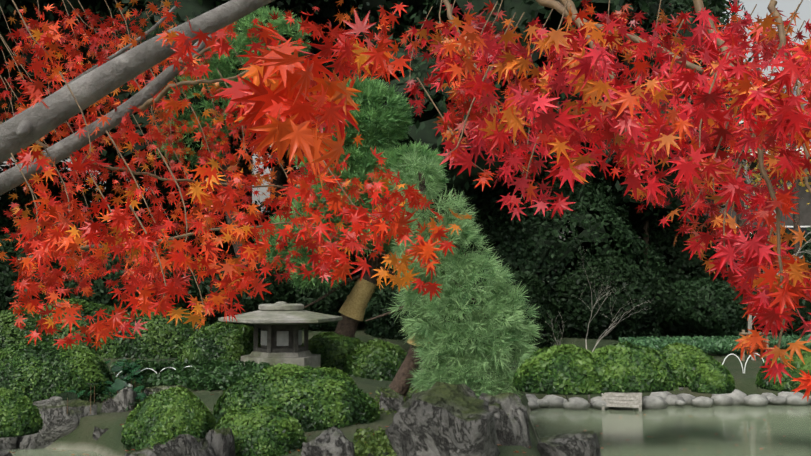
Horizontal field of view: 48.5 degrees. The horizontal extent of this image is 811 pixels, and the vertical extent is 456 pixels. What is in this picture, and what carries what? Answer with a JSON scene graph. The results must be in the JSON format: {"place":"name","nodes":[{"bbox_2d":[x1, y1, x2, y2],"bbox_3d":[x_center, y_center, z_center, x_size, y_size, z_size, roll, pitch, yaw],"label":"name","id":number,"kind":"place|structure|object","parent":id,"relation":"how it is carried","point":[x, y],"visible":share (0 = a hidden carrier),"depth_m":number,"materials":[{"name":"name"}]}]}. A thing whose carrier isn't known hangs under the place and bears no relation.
{"place":"outdoors","nodes":[
{"label":"outdoors","id":0,"kind":"place"},
{"bbox_2d":[0,0,810,277],"label":"sky","id":1,"kind":"structure","parent":0,"point":[787,6],"materials":[{"name":"white"}]},
{"bbox_2d":[8,403,810,455],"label":"pond water","id":2,"kind":"structure","parent":0,"point":[746,430],"depth_m":10.07,"materials":[{"name":"green liquid"}]},
{"bbox_2d":[0,449,12,455],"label":"rock","id":3,"kind":"object","parent":2,"relation":"in","point":[3,452],"visible":1,"depth_m":8.22,"materials":[{"name":"grey stone"}]},
{"bbox_2d":[0,437,16,450],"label":"rock","id":4,"kind":"object","parent":2,"relation":"in","point":[7,443],"visible":0.35,"depth_m":8.87,"materials":[{"name":"grey stone"}]},
{"bbox_2d":[537,431,600,455],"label":"rock","id":5,"kind":"object","parent":2,"relation":"in","point":[584,443],"visible":1,"depth_m":7.73,"materials":[{"name":"grey stone"}]},
{"bbox_2d":[45,280,810,455],"bbox_3d":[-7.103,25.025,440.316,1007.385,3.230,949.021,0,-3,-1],"label":"ground","id":6,"kind":"structure","parent":0,"point":[108,442],"depth_m":10.19,"materials":[{"name":"green plant"}]},
{"bbox_2d":[16,396,96,448],"bbox_3d":[-3.600,2.114,9.245,1.029,0.734,0.686,0,-3,-1],"label":"rock","id":7,"kind":"object","parent":6,"relation":"on","point":[59,422],"visible":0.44,"depth_m":8.99,"materials":[{"name":"grey stone"}]},
{"bbox_2d":[93,426,107,440],"bbox_3d":[-2.969,2.204,8.915,0.268,0.501,0.204,0,-3,-1],"label":"rock","id":8,"kind":"object","parent":6,"relation":"on","point":[98,432],"visible":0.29,"depth_m":8.88,"materials":[{"name":"grey stone"}]},
{"bbox_2d":[67,372,141,413],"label":"plant stems","id":9,"kind":"object","parent":6,"relation":"on","point":[103,397],"visible":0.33,"depth_m":10.03,"materials":[{"name":"brown plant"}]},
{"bbox_2d":[58,359,148,400],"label":"farfugium leaves","id":10,"kind":"object","parent":9,"relation":"attached to","point":[132,369],"visible":0.6,"depth_m":10.22,"materials":[{"name":"green plant"}]},
{"bbox_2d":[101,387,136,412],"bbox_3d":[-3.010,2.067,9.498,0.388,0.801,0.295,0,-3,-1],"label":"rock","id":11,"kind":"object","parent":6,"relation":"on","point":[120,400],"visible":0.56,"depth_m":9.42,"materials":[{"name":"grey stone"}]},
{"bbox_2d":[124,447,154,455],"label":"rock","id":12,"kind":"object","parent":6,"relation":"on","point":[147,451],"visible":0.9,"depth_m":6.68,"materials":[{"name":"grey stone"}]},
{"bbox_2d":[144,385,190,395],"bbox_3d":[-2.618,1.971,10.028,0.547,0.430,0.380,-2,-4,35],"label":"flat stone","id":13,"kind":"object","parent":6,"relation":"on","point":[151,390],"visible":0.08,"depth_m":10.04,"materials":[{"name":"grey stone"}]},
{"bbox_2d":[153,434,215,455],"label":"rock","id":14,"kind":"object","parent":6,"relation":"on","point":[184,445],"visible":1,"depth_m":6.63,"materials":[{"name":"grey stone"}]},
{"bbox_2d":[205,427,234,455],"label":"rock","id":15,"kind":"object","parent":6,"relation":"on","point":[221,441],"visible":0.77,"depth_m":6.90,"materials":[{"name":"grey stone"}]},
{"bbox_2d":[218,301,342,370],"bbox_3d":[-1.612,1.407,11.678,1.603,0.906,1.392,1,-3,-12],"label":"stone lantern","id":16,"kind":"object","parent":6,"relation":"on","point":[281,313],"visible":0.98,"depth_m":11.33,"materials":[{"name":"grey stone"}]},
{"bbox_2d":[254,324,307,352],"bbox_3d":[-1.612,1.415,11.678,0.700,0.350,0.632,1,-3,-12],"label":"lantern firebox","id":17,"kind":"object","parent":16,"relation":"on","point":[273,347],"visible":0.62,"depth_m":11.44,"materials":[{"name":"grey stone"}]},
{"bbox_2d":[260,330,301,345],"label":"lantern paper panels","id":18,"kind":"object","parent":17,"relation":"in","point":[282,338],"visible":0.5,"depth_m":11.44,"materials":[{"name":"white paper"}]},
{"bbox_2d":[301,426,354,455],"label":"rock","id":19,"kind":"object","parent":6,"relation":"on","point":[333,441],"visible":1,"depth_m":6.63,"materials":[{"name":"grey stone"}]},
{"bbox_2d":[151,5,543,398],"bbox_3d":[-1.403,-0.937,13.843,4.155,6.366,10.846,2,-4,-27],"label":"pine","id":20,"kind":"object","parent":6,"relation":"on","point":[463,270],"depth_m":9.99,"materials":[{"name":"green plant"}]},
{"bbox_2d":[338,277,429,346],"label":"straw wraps","id":21,"kind":"object","parent":20,"relation":"attached to","point":[354,305],"visible":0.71,"depth_m":12.75,"materials":[{"name":"beige wicker"}]},
{"bbox_2d":[379,390,404,411],"bbox_3d":[-0.127,1.899,9.213,0.348,0.480,0.199,0,-3,-1],"label":"rock","id":22,"kind":"object","parent":6,"relation":"on","point":[391,400],"visible":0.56,"depth_m":9.14,"materials":[{"name":"grey stone"}]},
{"bbox_2d":[0,0,810,401],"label":"maple","id":23,"kind":"object","parent":6,"relation":"on","point":[284,100],"depth_m":2.17,"materials":[{"name":"red plant"}]},
{"bbox_2d":[0,0,810,363],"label":"maple thin branches","id":24,"kind":"object","parent":23,"relation":"attached to","point":[634,38],"visible":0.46,"depth_m":2.44,"materials":[{"name":"wood"}]},
{"bbox_2d":[0,297,810,455],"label":"trimmed bushes","id":25,"kind":"object","parent":6,"relation":"on","point":[708,373],"visible":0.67,"depth_m":8.76,"materials":[{"name":"green plant"}]},
{"bbox_2d":[0,0,810,349],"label":"background trees","id":26,"kind":"object","parent":6,"relation":"on","point":[426,134],"visible":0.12,"depth_m":16.44,"materials":[{"name":"plant"}]},
{"bbox_2d":[116,353,763,376],"bbox_3d":[0.788,1.916,12.129,9.034,0.313,0.254,1,-3,-11],"label":"hoop fence","id":27,"kind":"object","parent":6,"relation":"on","point":[743,371],"visible":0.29,"depth_m":13.00,"materials":[{"name":"white metal"}]},
{"bbox_2d":[385,382,499,455],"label":"rock","id":28,"kind":"object","parent":6,"relation":"on","point":[441,419],"visible":1,"depth_m":6.67,"materials":[{"name":"grey stone"}]},
{"bbox_2d":[92,334,810,455],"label":"ground cover plants","id":29,"kind":"object","parent":6,"relation":"on","point":[213,374],"visible":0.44,"depth_m":11.16,"materials":[{"name":"green plant"}]},
{"bbox_2d":[479,392,531,448],"bbox_3d":[0.827,1.878,7.465,0.476,1.029,0.408,0,-3,-1],"label":"rock","id":30,"kind":"object","parent":6,"relation":"on","point":[508,410],"visible":0.48,"depth_m":7.36,"materials":[{"name":"grey stone"}]},
{"bbox_2d":[602,392,642,407],"bbox_3d":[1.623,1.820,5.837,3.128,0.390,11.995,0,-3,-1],"label":"pond board slats","id":31,"kind":"object","parent":6,"relation":"on","point":[622,400],"visible":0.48,"depth_m":11.52,"materials":[{"name":"grey wood"}]},
{"bbox_2d":[526,389,810,409],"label":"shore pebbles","id":32,"kind":"object","parent":6,"relation":"on","point":[664,400],"visible":0.69,"depth_m":11.84,"materials":[{"name":"grey stone"}]},
{"bbox_2d":[541,134,810,402],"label":"bare tree branches","id":33,"kind":"object","parent":6,"relation":"on","point":[750,320],"visible":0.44,"depth_m":14.00,"materials":[{"name":"wood"}]},
{"bbox_2d":[706,68,810,213],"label":"yellow tree leaves","id":34,"kind":"object","parent":33,"relation":"on","point":[759,175],"visible":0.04,"depth_m":29.50,"materials":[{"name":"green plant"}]},
{"bbox_2d":[643,1,800,331],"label":"tree trunks","id":35,"kind":"object","parent":6,"relation":"on","point":[796,221],"visible":0.12,"depth_m":17.53,"materials":[{"name":"brown wood"}]},
{"bbox_2d":[638,158,810,237],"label":"house walls","id":36,"kind":"structure","parent":6,"relation":"on","point":[805,207],"depth_m":46.42,"materials":[{"name":"grey"}]},
{"bbox_2d":[729,87,810,157],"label":"house roof","id":37,"kind":"structure","parent":36,"relation":"on","point":[794,93],"depth_m":51.84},
{"bbox_2d":[736,227,810,244],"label":"house windows","id":38,"kind":"structure","parent":36,"relation":"in","point":[803,229],"depth_m":46.34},
{"bbox_2d":[739,330,771,360],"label":"tree support stakes","id":39,"kind":"object","parent":6,"relation":"on","point":[743,332],"visible":0.4,"depth_m":14.10,"materials":[{"name":"brown wood"}]},
{"bbox_2d":[602,404,641,411],"bbox_3d":[2.794,2.281,11.621,0.560,0.715,0.338,-1,-3,17],"label":"pond board frame","id":40,"kind":"object","parent":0,"point":[640,408],"visible":0.15,"depth_m":11.40,"materials":[{"name":"grey wood"}]}
]}

